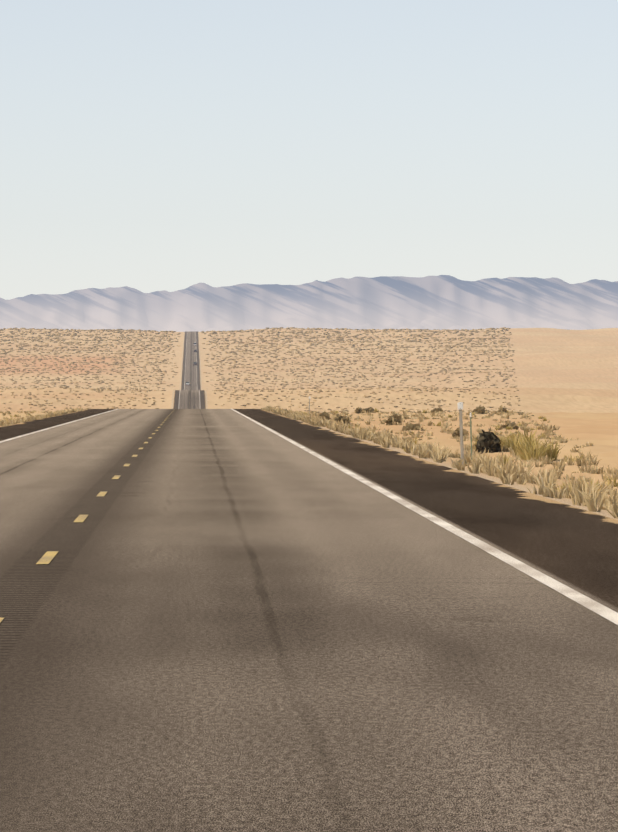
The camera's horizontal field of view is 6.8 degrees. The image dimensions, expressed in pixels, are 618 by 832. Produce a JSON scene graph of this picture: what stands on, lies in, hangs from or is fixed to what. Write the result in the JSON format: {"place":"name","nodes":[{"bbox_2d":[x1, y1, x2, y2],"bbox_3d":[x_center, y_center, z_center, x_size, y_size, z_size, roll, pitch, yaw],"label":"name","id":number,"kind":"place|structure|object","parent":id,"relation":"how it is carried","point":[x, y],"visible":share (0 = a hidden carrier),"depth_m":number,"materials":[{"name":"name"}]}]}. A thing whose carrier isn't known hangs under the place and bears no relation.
{"place":"outdoors","nodes":[
{"label":"outdoors","id":0,"kind":"place"},
{"bbox_2d":[0,327,516,390],"bbox_3d":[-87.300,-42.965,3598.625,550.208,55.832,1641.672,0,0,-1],"label":"scrub hill","id":1,"kind":"structure","parent":0,"point":[261,338],"depth_m":3599.74,"materials":[{"name":"beige sand"}]},
{"bbox_2d":[0,331,617,831],"bbox_3d":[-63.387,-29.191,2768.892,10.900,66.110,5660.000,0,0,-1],"label":"road","id":2,"kind":"structure","parent":0,"point":[222,621],"depth_m":27.64,"materials":[{"name":"grey asphalt"}]},
{"bbox_2d":[0,341,186,442],"bbox_3d":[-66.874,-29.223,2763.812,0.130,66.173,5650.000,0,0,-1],"label":"edge line","id":3,"kind":"object","parent":2,"relation":"on","point":[68,422],"visible":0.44,"depth_m":178.65,"materials":[{"name":"white paint"}]},
{"bbox_2d":[0,396,189,621],"bbox_3d":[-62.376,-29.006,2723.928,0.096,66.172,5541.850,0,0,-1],"label":"dashes","id":4,"kind":"object","parent":2,"relation":"on","point":[47,557],"visible":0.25,"depth_m":51.66,"materials":[{"name":"yellow paint"}]},
{"bbox_2d":[173,334,205,405],"bbox_3d":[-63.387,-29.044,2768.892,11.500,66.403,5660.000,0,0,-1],"label":"posts","id":5,"kind":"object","parent":2,"relation":"on","point":[181,378],"depth_m":3047.96,"materials":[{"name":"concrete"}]},
{"bbox_2d":[196,356,617,624],"bbox_3d":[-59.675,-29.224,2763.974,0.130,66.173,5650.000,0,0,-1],"label":"edge line","id":6,"kind":"object","parent":2,"relation":"on","point":[588,602],"visible":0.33,"depth_m":42.19,"materials":[{"name":"white paint"}]},
{"bbox_2d":[0,328,617,519],"bbox_3d":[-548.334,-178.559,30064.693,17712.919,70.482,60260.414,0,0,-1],"label":"ground","id":7,"kind":"structure","parent":0,"point":[565,381],"depth_m":3010.13,"materials":[{"name":"beige sand"}]},
{"bbox_2d":[0,386,520,412],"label":"desert scrub","id":8,"kind":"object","parent":7,"relation":"on","point":[319,391],"visible":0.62,"depth_m":1830.62,"materials":[{"name":"brown plant"}]},
{"bbox_2d":[0,409,546,436],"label":"shrubs","id":9,"kind":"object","parent":7,"relation":"on","point":[496,428],"visible":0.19,"depth_m":232.39,"materials":[{"name":"brown plant"}]},
{"bbox_2d":[0,409,559,436],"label":"dry bunch grass","id":10,"kind":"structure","parent":7,"relation":"on","point":[542,427],"depth_m":252.39,"materials":[{"name":"beige plant"}]},
{"bbox_2d":[316,405,518,437],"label":"shrubs","id":11,"kind":"object","parent":7,"relation":"on","point":[391,420],"depth_m":220.46,"materials":[{"name":"brown plant"}]},
{"bbox_2d":[458,402,463,464],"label":"delineator","id":12,"kind":"object","parent":7,"relation":"on","point":[460,406],"visible":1,"depth_m":97.83,"materials":[{"name":"metal"}]},
{"bbox_2d":[470,412,471,463],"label":"post","id":13,"kind":"object","parent":7,"relation":"on","point":[471,434],"visible":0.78,"depth_m":103.82,"materials":[{"name":"green"}]},
{"bbox_2d":[475,430,501,453],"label":"dark bush","id":14,"kind":"object","parent":7,"relation":"on","point":[491,440],"depth_m":127.73,"materials":[{"name":"black plant"}]},
{"bbox_2d":[367,431,617,509],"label":"dry bunch grass","id":15,"kind":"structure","parent":7,"relation":"on","point":[560,469],"depth_m":103.20,"materials":[{"name":"beige plant"}]},
{"bbox_2d":[0,275,617,331],"bbox_3d":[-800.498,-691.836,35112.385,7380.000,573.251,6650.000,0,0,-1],"label":"mountains","id":16,"kind":"structure","parent":0,"point":[441,302],"depth_m":35765.81,"materials":[{"name":"stone"}]},
{"bbox_2d":[0,405,617,518],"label":"edge grass","id":17,"kind":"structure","parent":0,"point":[590,498],"depth_m":91.08,"materials":[{"name":"beige plant"}]},
{"bbox_2d":[0,0,617,299],"label":"sky","id":18,"kind":"structure","parent":0,"point":[147,146],"materials":[{"name":"blue"}]},
{"bbox_2d":[468,424,563,460],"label":"tall grass","id":19,"kind":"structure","parent":0,"point":[526,449],"depth_m":121.22,"materials":[{"name":"yellow plant"}]}
]}

